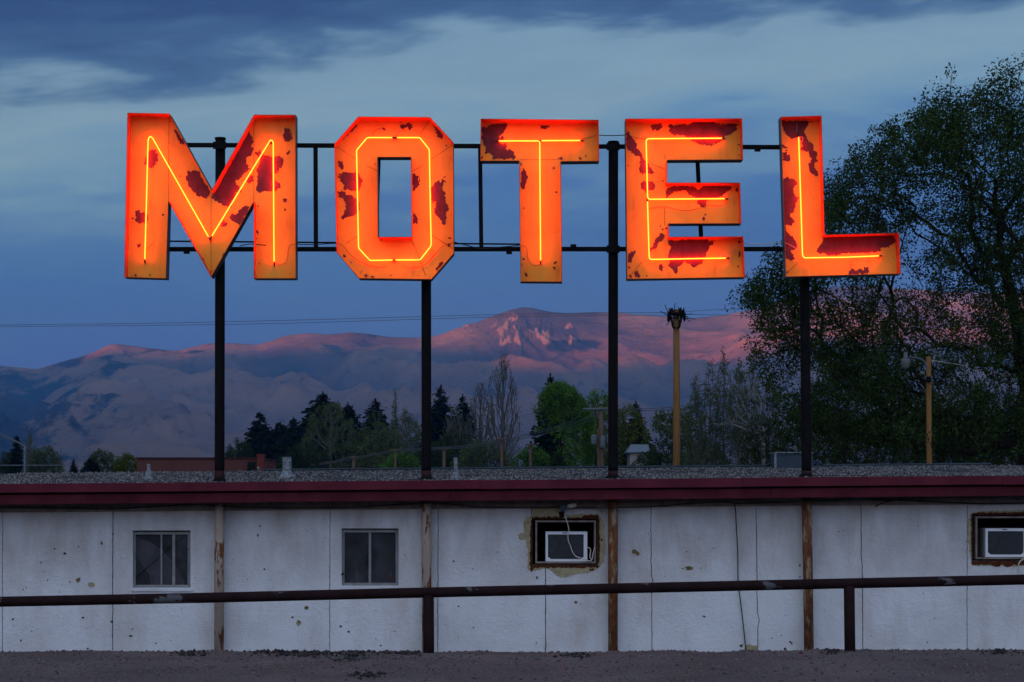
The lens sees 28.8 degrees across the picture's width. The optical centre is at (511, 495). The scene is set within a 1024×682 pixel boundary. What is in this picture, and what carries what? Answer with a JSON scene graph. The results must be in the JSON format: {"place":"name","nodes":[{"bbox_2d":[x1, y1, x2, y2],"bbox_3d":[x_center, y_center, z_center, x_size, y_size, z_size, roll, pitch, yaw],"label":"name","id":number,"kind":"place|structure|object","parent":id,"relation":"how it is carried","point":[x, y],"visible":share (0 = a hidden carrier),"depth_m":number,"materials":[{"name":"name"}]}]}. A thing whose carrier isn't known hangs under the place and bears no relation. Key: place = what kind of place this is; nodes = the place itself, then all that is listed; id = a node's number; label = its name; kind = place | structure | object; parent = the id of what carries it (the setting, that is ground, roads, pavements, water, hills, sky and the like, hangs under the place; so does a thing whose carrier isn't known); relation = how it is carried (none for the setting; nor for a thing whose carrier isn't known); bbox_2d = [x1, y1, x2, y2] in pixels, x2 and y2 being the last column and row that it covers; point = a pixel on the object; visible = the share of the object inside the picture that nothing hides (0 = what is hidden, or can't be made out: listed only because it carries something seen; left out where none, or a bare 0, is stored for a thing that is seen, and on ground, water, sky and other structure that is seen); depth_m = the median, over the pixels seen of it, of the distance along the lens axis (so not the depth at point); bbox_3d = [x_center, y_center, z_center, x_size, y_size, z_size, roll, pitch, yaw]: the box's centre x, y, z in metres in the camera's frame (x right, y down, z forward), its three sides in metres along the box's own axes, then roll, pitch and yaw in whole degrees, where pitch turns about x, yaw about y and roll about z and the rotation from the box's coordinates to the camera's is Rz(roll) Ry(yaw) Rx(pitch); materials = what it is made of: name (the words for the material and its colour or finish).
{"place":"outdoors","nodes":[
{"label":"outdoors","id":0,"kind":"place"},
{"bbox_2d":[0,465,65,465],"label":"guard rail","id":1,"kind":"object","parent":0,"point":[33,465],"visible":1,"depth_m":179.96,"materials":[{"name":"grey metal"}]},
{"bbox_2d":[135,454,277,471],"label":"brick building","id":2,"kind":"structure","parent":0,"point":[189,464],"depth_m":200.00,"materials":[{"name":"brick"}]},
{"bbox_2d":[0,286,1022,472],"bbox_3d":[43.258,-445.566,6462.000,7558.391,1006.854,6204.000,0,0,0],"label":"mountain range","id":3,"kind":"structure","parent":0,"point":[119,400],"depth_m":7417.50,"materials":[{"name":"purple stone"}]},
{"bbox_2d":[0,648,1023,681],"bbox_3d":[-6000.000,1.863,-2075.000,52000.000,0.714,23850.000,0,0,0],"label":"ground","id":4,"kind":"structure","parent":0,"point":[486,661],"depth_m":18.52,"materials":[{"name":"grey gravel"}]},
{"bbox_2d":[0,451,11,473],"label":"shrub","id":5,"kind":"object","parent":4,"relation":"on","point":[3,469],"visible":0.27,"depth_m":309.41,"materials":[{"name":"green plant"}]},
{"bbox_2d":[0,434,25,472],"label":"street light","id":6,"kind":"object","parent":4,"relation":"on","point":[23,445],"visible":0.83,"depth_m":159.94,"materials":[{"name":"grey metal"}]},
{"bbox_2d":[5,435,26,473],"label":"cypress tree","id":7,"kind":"object","parent":4,"relation":"on","point":[16,454],"visible":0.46,"depth_m":289.70,"materials":[{"name":"green plant"}]},
{"bbox_2d":[21,430,38,471],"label":"bare tree","id":8,"kind":"object","parent":4,"relation":"on","point":[30,449],"visible":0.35,"depth_m":329.80,"materials":[{"name":"grey plant"}]},
{"bbox_2d":[26,445,65,473],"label":"shrub","id":9,"kind":"object","parent":4,"relation":"on","point":[33,460],"visible":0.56,"depth_m":299.28,"materials":[{"name":"green plant"}]},
{"bbox_2d":[69,459,78,472],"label":"spruce tree","id":10,"kind":"object","parent":4,"relation":"on","point":[73,469],"visible":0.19,"depth_m":234.84,"materials":[{"name":"green plant"}]},
{"bbox_2d":[79,457,103,472],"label":"spruce tree","id":11,"kind":"object","parent":4,"relation":"on","point":[92,466],"visible":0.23,"depth_m":231.74,"materials":[{"name":"green plant"}]},
{"bbox_2d":[82,448,119,471],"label":"leafy tree","id":12,"kind":"object","parent":4,"relation":"on","point":[103,460],"visible":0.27,"depth_m":239.66,"materials":[{"name":"green plant"}]},
{"bbox_2d":[112,452,136,471],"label":"shrub","id":13,"kind":"object","parent":4,"relation":"on","point":[125,463],"visible":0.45,"depth_m":239.38,"materials":[{"name":"green plant"}]},
{"bbox_2d":[225,437,256,456],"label":"shrub","id":14,"kind":"object","parent":4,"relation":"on","point":[233,451],"visible":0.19,"depth_m":299.12,"materials":[{"name":"green plant"}]},
{"bbox_2d":[236,412,279,459],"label":"spruce tree","id":15,"kind":"object","parent":4,"relation":"on","point":[261,440],"visible":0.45,"depth_m":328.99,"materials":[{"name":"green plant"}]},
{"bbox_2d":[270,421,287,451],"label":"spruce tree","id":16,"kind":"object","parent":4,"relation":"on","point":[277,430],"visible":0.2,"depth_m":334.43,"materials":[{"name":"green plant"}]},
{"bbox_2d":[272,417,317,468],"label":"spruce tree","id":17,"kind":"object","parent":4,"relation":"on","point":[292,436],"visible":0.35,"depth_m":324.32,"materials":[{"name":"green plant"}]},
{"bbox_2d":[276,442,333,470],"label":"shrub","id":18,"kind":"object","parent":4,"relation":"on","point":[312,451],"visible":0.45,"depth_m":291.17,"materials":[{"name":"green plant"}]},
{"bbox_2d":[299,415,332,460],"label":"spruce tree","id":19,"kind":"object","parent":4,"relation":"on","point":[303,425],"visible":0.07,"depth_m":337.12,"materials":[{"name":"green plant"}]},
{"bbox_2d":[300,401,361,470],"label":"bare tree","id":20,"kind":"object","parent":4,"relation":"on","point":[331,442],"visible":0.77,"depth_m":299.40,"materials":[{"name":"green plant"}]},
{"bbox_2d":[296,391,371,467],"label":"spruce tree","id":21,"kind":"object","parent":4,"relation":"on","point":[321,398],"visible":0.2,"depth_m":338.37,"materials":[{"name":"green plant"}]},
{"bbox_2d":[340,402,363,446],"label":"spruce tree","id":22,"kind":"object","parent":4,"relation":"on","point":[349,411],"visible":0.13,"depth_m":344.57,"materials":[{"name":"green plant"}]},
{"bbox_2d":[341,449,393,470],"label":"shrub","id":23,"kind":"object","parent":4,"relation":"on","point":[379,460],"visible":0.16,"depth_m":287.12,"materials":[{"name":"green plant"}]},
{"bbox_2d":[354,409,392,470],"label":"bare tree","id":24,"kind":"object","parent":4,"relation":"on","point":[377,425],"visible":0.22,"depth_m":304.20,"materials":[{"name":"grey plant"}]},
{"bbox_2d":[357,398,393,456],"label":"spruce tree","id":25,"kind":"object","parent":4,"relation":"on","point":[375,407],"visible":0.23,"depth_m":344.43,"materials":[{"name":"green plant"}]},
{"bbox_2d":[351,428,413,470],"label":"shrub","id":26,"kind":"object","parent":4,"relation":"on","point":[367,443],"visible":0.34,"depth_m":294.88,"materials":[{"name":"green plant"}]},
{"bbox_2d":[390,388,402,442],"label":"bare tree","id":27,"kind":"object","parent":4,"relation":"on","point":[394,412],"visible":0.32,"depth_m":379.93,"materials":[{"name":"grey plant"}]},
{"bbox_2d":[379,450,420,470],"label":"shrub","id":28,"kind":"object","parent":4,"relation":"on","point":[405,461],"visible":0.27,"depth_m":261.56,"materials":[{"name":"green plant"}]},
{"bbox_2d":[384,406,421,467],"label":"bare tree","id":29,"kind":"object","parent":4,"relation":"on","point":[406,433],"visible":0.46,"depth_m":299.56,"materials":[{"name":"grey plant"}]},
{"bbox_2d":[407,440,462,469],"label":"shrub","id":30,"kind":"object","parent":4,"relation":"on","point":[439,453],"visible":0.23,"depth_m":274.22,"materials":[{"name":"green plant"}]},
{"bbox_2d":[414,385,467,466],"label":"spruce tree","id":31,"kind":"object","parent":4,"relation":"on","point":[438,420],"visible":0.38,"depth_m":349.07,"materials":[{"name":"green plant"}]},
{"bbox_2d":[439,447,448,466],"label":"pole","id":32,"kind":"object","parent":4,"relation":"on","point":[444,459],"visible":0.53,"depth_m":234.83,"materials":[{"name":"grey wood"}]},
{"bbox_2d":[439,403,468,461],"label":"bare tree","id":33,"kind":"object","parent":4,"relation":"on","point":[451,424],"visible":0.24,"depth_m":329.85,"materials":[{"name":"grey plant"}]},
{"bbox_2d":[431,425,485,466],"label":"shrub","id":34,"kind":"object","parent":4,"relation":"on","point":[452,443],"visible":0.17,"depth_m":298.26,"materials":[{"name":"green plant"}]},
{"bbox_2d":[453,394,487,465],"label":"spruce tree","id":35,"kind":"object","parent":4,"relation":"on","point":[465,409],"visible":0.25,"depth_m":351.61,"materials":[{"name":"green plant"}]},
{"bbox_2d":[463,382,495,465],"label":"bare tree","id":36,"kind":"object","parent":4,"relation":"on","point":[480,423],"visible":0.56,"depth_m":334.79,"materials":[{"name":"grey plant"}]},
{"bbox_2d":[450,438,514,466],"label":"shrub","id":37,"kind":"object","parent":4,"relation":"on","point":[483,450],"visible":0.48,"depth_m":269.07,"materials":[{"name":"green plant"}]},
{"bbox_2d":[170,137,813,650],"bbox_3d":[-0.417,-1.113,25.477,8.764,6.928,0.245,0,0,0],"label":"sign scaffold","id":38,"kind":"object","parent":4,"relation":"on","point":[220,145],"visible":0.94,"depth_m":25.42,"materials":[{"name":"black metal"}]},
{"bbox_2d":[124,113,297,279],"bbox_3d":[-3.814,-3.786,25.253,2.175,2.092,0.225,0,0,0],"label":"neon letter","id":39,"kind":"object","parent":38,"relation":"attached to","point":[258,174],"visible":1,"depth_m":25.36,"materials":[{"name":"orange metal"}]},
{"bbox_2d":[334,116,454,280],"bbox_3d":[-1.487,-3.761,25.253,1.510,2.064,0.225,0,0,0],"label":"neon letter","id":40,"kind":"object","parent":38,"relation":"attached to","point":[363,146],"visible":1,"depth_m":25.36,"materials":[{"name":"orange metal"}]},
{"bbox_2d":[454,242,518,248],"bbox_3d":[-0.320,-3.181,25.327,0.830,0.089,0.067,0,0,0],"label":"sign lead","id":41,"kind":"object","parent":40,"relation":"attached to","point":[486,248],"visible":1,"depth_m":25.34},
{"bbox_2d":[426,502,558,507],"bbox_3d":[-0.248,0.124,25.510,1.702,0.073,0.115,0,0,-3],"label":"eave cable","id":42,"kind":"object","parent":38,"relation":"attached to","point":[492,507],"visible":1,"depth_m":25.54,"materials":[{"name":"black rubber"}]},
{"bbox_2d":[480,119,598,283],"bbox_3d":[0.349,-3.728,25.253,1.501,2.061,0.225,0,0,0],"label":"neon letter","id":43,"kind":"object","parent":38,"relation":"attached to","point":[540,152],"visible":1,"depth_m":25.36,"materials":[{"name":"orange metal"}]},
{"bbox_2d":[624,118,744,280],"bbox_3d":[2.186,-3.753,25.253,1.511,2.043,0.225,0,0,0],"label":"neon letter","id":44,"kind":"object","parent":38,"relation":"attached to","point":[657,205],"visible":1,"depth_m":25.36,"materials":[{"name":"orange metal"}]},
{"bbox_2d":[778,116,900,278],"bbox_3d":[4.154,-3.778,25.253,1.529,2.037,0.225,0,0,0],"label":"neon letter","id":45,"kind":"object","parent":38,"relation":"attached to","point":[810,249],"visible":1,"depth_m":25.36,"materials":[{"name":"orange metal"}]},
{"bbox_2d":[496,438,506,466],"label":"pole","id":46,"kind":"object","parent":4,"relation":"on","point":[501,451],"visible":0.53,"depth_m":214.86,"materials":[{"name":"brown wood"}]},
{"bbox_2d":[319,440,499,463],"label":"power line","id":47,"kind":"object","parent":46,"relation":"attached to","point":[413,448],"visible":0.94,"depth_m":241.47,"materials":[{"name":"grey metal"}]},
{"bbox_2d":[321,442,497,463],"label":"power line","id":48,"kind":"object","parent":46,"relation":"attached to","point":[414,449],"visible":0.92,"depth_m":241.47,"materials":[{"name":"grey metal"}]},
{"bbox_2d":[321,443,499,464],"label":"power line","id":49,"kind":"object","parent":46,"relation":"attached to","point":[411,450],"visible":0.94,"depth_m":241.88,"materials":[{"name":"grey metal"}]},
{"bbox_2d":[482,352,523,466],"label":"bare tree","id":50,"kind":"object","parent":4,"relation":"on","point":[503,414],"visible":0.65,"depth_m":329.69,"materials":[{"name":"grey plant"}]},
{"bbox_2d":[0,465,1023,651],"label":"motel building","id":51,"kind":"structure","parent":4,"relation":"on","point":[146,550],"depth_m":25.60,"materials":[{"name":"white paint"}]},
{"bbox_2d":[144,464,153,478],"bbox_3d":[-4.814,-0.309,26.400,0.137,0.221,0.137,0,0,0],"label":"vent pipe","id":52,"kind":"object","parent":51,"relation":"on","point":[148,474],"visible":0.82,"depth_m":26.37,"materials":[{"name":"grey metal"}]},
{"bbox_2d":[131,530,192,590],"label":"window","id":53,"kind":"structure","parent":51,"relation":"in","point":[161,558],"depth_m":25.80,"materials":[{"name":"glass"}]},
{"bbox_2d":[0,502,425,508],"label":"eave cable","id":54,"kind":"object","parent":51,"relation":"attached to","point":[212,505],"visible":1,"depth_m":25.53,"materials":[{"name":"black rubber"}]},
{"bbox_2d":[278,457,295,477],"bbox_3d":[-3.002,-0.369,26.550,0.252,0.294,0.252,0,0,0],"label":"vent pipe","id":55,"kind":"object","parent":51,"relation":"on","point":[286,471],"visible":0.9,"depth_m":26.50,"materials":[{"name":"grey metal"}]},
{"bbox_2d":[340,528,400,588],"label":"window","id":56,"kind":"structure","parent":51,"relation":"in","point":[368,554],"depth_m":28.00,"materials":[{"name":"glass"}]},
{"bbox_2d":[451,457,458,478],"bbox_3d":[-0.736,-0.353,25.950,0.129,0.289,0.129,0,0,0],"label":"vent pipe","id":57,"kind":"object","parent":51,"relation":"on","point":[455,474],"visible":0.84,"depth_m":25.93,"materials":[{"name":"grey metal"}]},
{"bbox_2d":[262,462,771,470],"bbox_3d":[0.092,-0.422,28.379,7.320,0.137,0.177,0,0,0],"label":"conduit","id":58,"kind":"object","parent":51,"relation":"on","point":[768,464],"visible":0.88,"depth_m":28.44,"materials":[{"name":"metal"}]},
{"bbox_2d":[559,503,575,511],"bbox_3d":[0.711,0.151,25.485,0.226,0.107,0.130,0,0,0],"label":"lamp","id":59,"kind":"object","parent":51,"relation":"attached to","point":[562,507],"visible":1,"depth_m":25.45,"materials":[{"name":"grey metal"}]},
{"bbox_2d":[545,506,594,560],"bbox_3d":[0.750,0.490,25.758,0.637,0.717,0.625,0,0,0],"label":"air conditioner","id":60,"kind":"object","parent":51,"relation":"attached to","point":[565,545],"visible":1,"depth_m":25.64,"materials":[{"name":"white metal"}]},
{"bbox_2d":[567,502,745,649],"bbox_3d":[1.858,1.053,25.493,2.313,1.955,0.143,0,0,-1],"label":"wall cable","id":61,"kind":"object","parent":51,"relation":"attached to","point":[693,503],"depth_m":25.54,"materials":[{"name":"black rubber"}]},
{"bbox_2d":[769,452,813,468],"bbox_3d":[3.962,-0.493,28.250,0.553,0.238,0.560,0,0,0],"label":"roof box","id":62,"kind":"object","parent":51,"relation":"on","point":[786,460],"visible":0.67,"depth_m":28.00,"materials":[{"name":"grey metal"}]},
{"bbox_2d":[813,461,990,465],"bbox_3d":[5.553,-0.457,28.441,2.579,0.081,0.159,0,0,-3],"label":"conduit","id":63,"kind":"object","parent":51,"relation":"on","point":[902,464],"visible":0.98,"depth_m":28.44,"materials":[{"name":"grey metal"}]},
{"bbox_2d":[977,528,1023,574],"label":"air conditioner","id":64,"kind":"object","parent":51,"relation":"attached to","point":[1000,542],"visible":0.94,"depth_m":25.65,"materials":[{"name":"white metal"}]},
{"bbox_2d":[0,574,1023,652],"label":"railing","id":65,"kind":"object","parent":4,"relation":"on","point":[429,594],"visible":0.91,"depth_m":20.30,"materials":[{"name":"black metal"}]},
{"bbox_2d":[509,445,550,468],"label":"shrub","id":66,"kind":"object","parent":4,"relation":"on","point":[539,454],"visible":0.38,"depth_m":224.71,"materials":[{"name":"green plant"}]},
{"bbox_2d":[525,443,535,466],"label":"pole","id":67,"kind":"object","parent":4,"relation":"on","point":[530,454],"visible":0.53,"depth_m":204.91,"materials":[{"name":"brown wood"}]},
{"bbox_2d":[523,373,574,465],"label":"spruce tree","id":68,"kind":"object","parent":4,"relation":"on","point":[545,441],"visible":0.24,"depth_m":234.11,"materials":[{"name":"green plant"}]},
{"bbox_2d":[530,379,597,468],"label":"leafy tree","id":69,"kind":"object","parent":4,"relation":"on","point":[557,395],"visible":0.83,"depth_m":202.77,"materials":[{"name":"green plant"}]},
{"bbox_2d":[547,450,590,468],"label":"shrub","id":70,"kind":"object","parent":4,"relation":"on","point":[556,458],"visible":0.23,"depth_m":188.65,"materials":[{"name":"green plant"}]},
{"bbox_2d":[562,387,625,468],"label":"leafy tree","id":71,"kind":"object","parent":4,"relation":"on","point":[604,402],"visible":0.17,"depth_m":214.59,"materials":[{"name":"green plant"}]},
{"bbox_2d":[583,406,607,468],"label":"utility pole","id":72,"kind":"object","parent":4,"relation":"on","point":[598,439],"visible":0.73,"depth_m":149.74,"materials":[{"name":"brown wood"}]},
{"bbox_2d":[502,413,598,441],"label":"power line","id":73,"kind":"object","parent":72,"relation":"attached to","point":[552,429],"visible":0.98,"depth_m":183.74,"materials":[{"name":"grey metal"}]},
{"bbox_2d":[504,417,597,442],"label":"power line","id":74,"kind":"object","parent":72,"relation":"attached to","point":[554,431],"visible":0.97,"depth_m":182.47,"materials":[{"name":"grey metal"}]},
{"bbox_2d":[603,403,652,465],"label":"leafy tree","id":75,"kind":"object","parent":4,"relation":"on","point":[630,439],"visible":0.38,"depth_m":209.45,"materials":[{"name":"green plant"}]},
{"bbox_2d":[623,444,648,465],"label":"house","id":76,"kind":"structure","parent":4,"relation":"on","point":[632,451],"depth_m":203.80,"materials":[{"name":"metal"}]},
{"bbox_2d":[619,401,656,463],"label":"spruce tree","id":77,"kind":"object","parent":4,"relation":"on","point":[636,406],"visible":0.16,"depth_m":229.62,"materials":[{"name":"green plant"}]},
{"bbox_2d":[629,450,664,465],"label":"shrub","id":78,"kind":"object","parent":4,"relation":"on","point":[641,458],"visible":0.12,"depth_m":179.92,"materials":[{"name":"green plant"}]},
{"bbox_2d":[640,439,684,465],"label":"shrub","id":79,"kind":"object","parent":4,"relation":"on","point":[662,456],"visible":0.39,"depth_m":159.61,"materials":[{"name":"green plant"}]},
{"bbox_2d":[650,406,696,464],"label":"leafy tree","id":80,"kind":"object","parent":4,"relation":"on","point":[658,425],"visible":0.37,"depth_m":164.62,"materials":[{"name":"green plant"}]},
{"bbox_2d":[660,303,693,467],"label":"utility pole","id":81,"kind":"object","parent":4,"relation":"on","point":[676,314],"visible":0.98,"depth_m":74.88,"materials":[{"name":"brown wood"}]},
{"bbox_2d":[0,315,622,326],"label":"power line","id":82,"kind":"object","parent":81,"relation":"attached to","point":[341,321],"visible":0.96,"depth_m":79.19,"materials":[{"name":"grey metal"}]},
{"bbox_2d":[23,312,666,324],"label":"power line","id":83,"kind":"object","parent":81,"relation":"attached to","point":[325,319],"visible":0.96,"depth_m":79.58,"materials":[{"name":"grey metal"}]},
{"bbox_2d":[680,374,713,464],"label":"poplar tree","id":84,"kind":"object","parent":4,"relation":"on","point":[701,419],"visible":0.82,"depth_m":124.92,"materials":[{"name":"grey plant"}]},
{"bbox_2d":[680,437,727,467],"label":"shrub","id":85,"kind":"object","parent":4,"relation":"on","point":[701,459],"visible":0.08,"depth_m":149.84,"materials":[{"name":"green plant"}]},
{"bbox_2d":[697,359,725,467],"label":"poplar tree","id":86,"kind":"object","parent":4,"relation":"on","point":[711,420],"visible":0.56,"depth_m":126.90,"materials":[{"name":"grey plant"}]},
{"bbox_2d":[708,346,736,467],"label":"poplar tree","id":87,"kind":"object","parent":4,"relation":"on","point":[725,396],"visible":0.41,"depth_m":128.87,"materials":[{"name":"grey plant"}]},
{"bbox_2d":[711,376,765,464],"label":"dead tree","id":88,"kind":"object","parent":4,"relation":"on","point":[761,405],"visible":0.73,"depth_m":117.93,"materials":[{"name":"wood"}]},
{"bbox_2d":[724,357,754,464],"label":"poplar tree","id":89,"kind":"object","parent":4,"relation":"on","point":[739,377],"visible":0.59,"depth_m":124.85,"materials":[{"name":"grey plant"}]},
{"bbox_2d":[737,348,767,464],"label":"poplar tree","id":90,"kind":"object","parent":4,"relation":"on","point":[754,406],"visible":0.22,"depth_m":126.91,"materials":[{"name":"green plant"}]},
{"bbox_2d":[735,412,795,465],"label":"shrub","id":91,"kind":"object","parent":4,"relation":"on","point":[769,426],"visible":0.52,"depth_m":94.89,"materials":[{"name":"green plant"}]},
{"bbox_2d":[753,371,782,466],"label":"poplar tree","id":92,"kind":"object","parent":4,"relation":"on","point":[772,412],"visible":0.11,"depth_m":128.85,"materials":[{"name":"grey plant"}]},
{"bbox_2d":[770,407,853,464],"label":"shrub","id":93,"kind":"object","parent":4,"relation":"on","point":[786,430],"visible":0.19,"depth_m":73.83,"materials":[{"name":"green plant"}]},
{"bbox_2d":[795,362,891,465],"bbox_3d":[10.490,-1.060,63.057,3.117,6.561,3.603,0,0,33],"label":"shrub","id":94,"kind":"object","parent":4,"relation":"on","point":[844,455],"visible":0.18,"depth_m":62.94,"materials":[{"name":"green plant"}]},
{"bbox_2d":[724,53,1023,465],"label":"elm tree","id":95,"kind":"object","parent":4,"relation":"on","point":[954,142],"visible":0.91,"depth_m":48.78,"materials":[{"name":"green plant"}]},
{"bbox_2d":[828,413,922,463],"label":"shrub","id":96,"kind":"object","parent":4,"relation":"on","point":[886,460],"visible":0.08,"depth_m":77.62,"materials":[{"name":"green plant"}]},
{"bbox_2d":[901,352,931,465],"bbox_3d":[9.328,-0.544,45.927,0.757,5.528,0.265,0,0,-3],"label":"lamp pole","id":97,"kind":"object","parent":4,"relation":"on","point":[905,361],"visible":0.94,"depth_m":45.94,"materials":[{"name":"brown wood"}]},
{"bbox_2d":[886,352,989,465],"bbox_3d":[13.909,-1.277,65.076,3.635,6.999,4.957,0,0,0],"label":"shrub","id":98,"kind":"object","parent":4,"relation":"on","point":[902,457],"visible":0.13,"depth_m":64.86,"materials":[{"name":"green plant"}]},
{"bbox_2d":[906,403,1004,464],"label":"shrub","id":99,"kind":"object","parent":4,"relation":"on","point":[993,463],"visible":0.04,"depth_m":75.76,"materials":[{"name":"green plant"}]},
{"bbox_2d":[982,394,1018,464],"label":"shrub","id":100,"kind":"object","parent":4,"relation":"on","point":[1013,461],"visible":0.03,"depth_m":79.85,"materials":[{"name":"green plant"}]},
{"bbox_2d":[979,353,1023,464],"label":"shrub","id":101,"kind":"object","parent":4,"relation":"on","point":[1018,454],"visible":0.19,"depth_m":66.92,"materials":[{"name":"green plant"}]},
{"bbox_2d":[0,0,1023,368],"label":"sky","id":102,"kind":"structure","parent":0,"point":[72,72],"materials":[{"name":"blue"}]},
{"bbox_2d":[170,647,1019,679],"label":"tar crumbs","id":103,"kind":"object","parent":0,"point":[281,652],"visible":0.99,"depth_m":20.08,"materials":[{"name":"black asphalt"}]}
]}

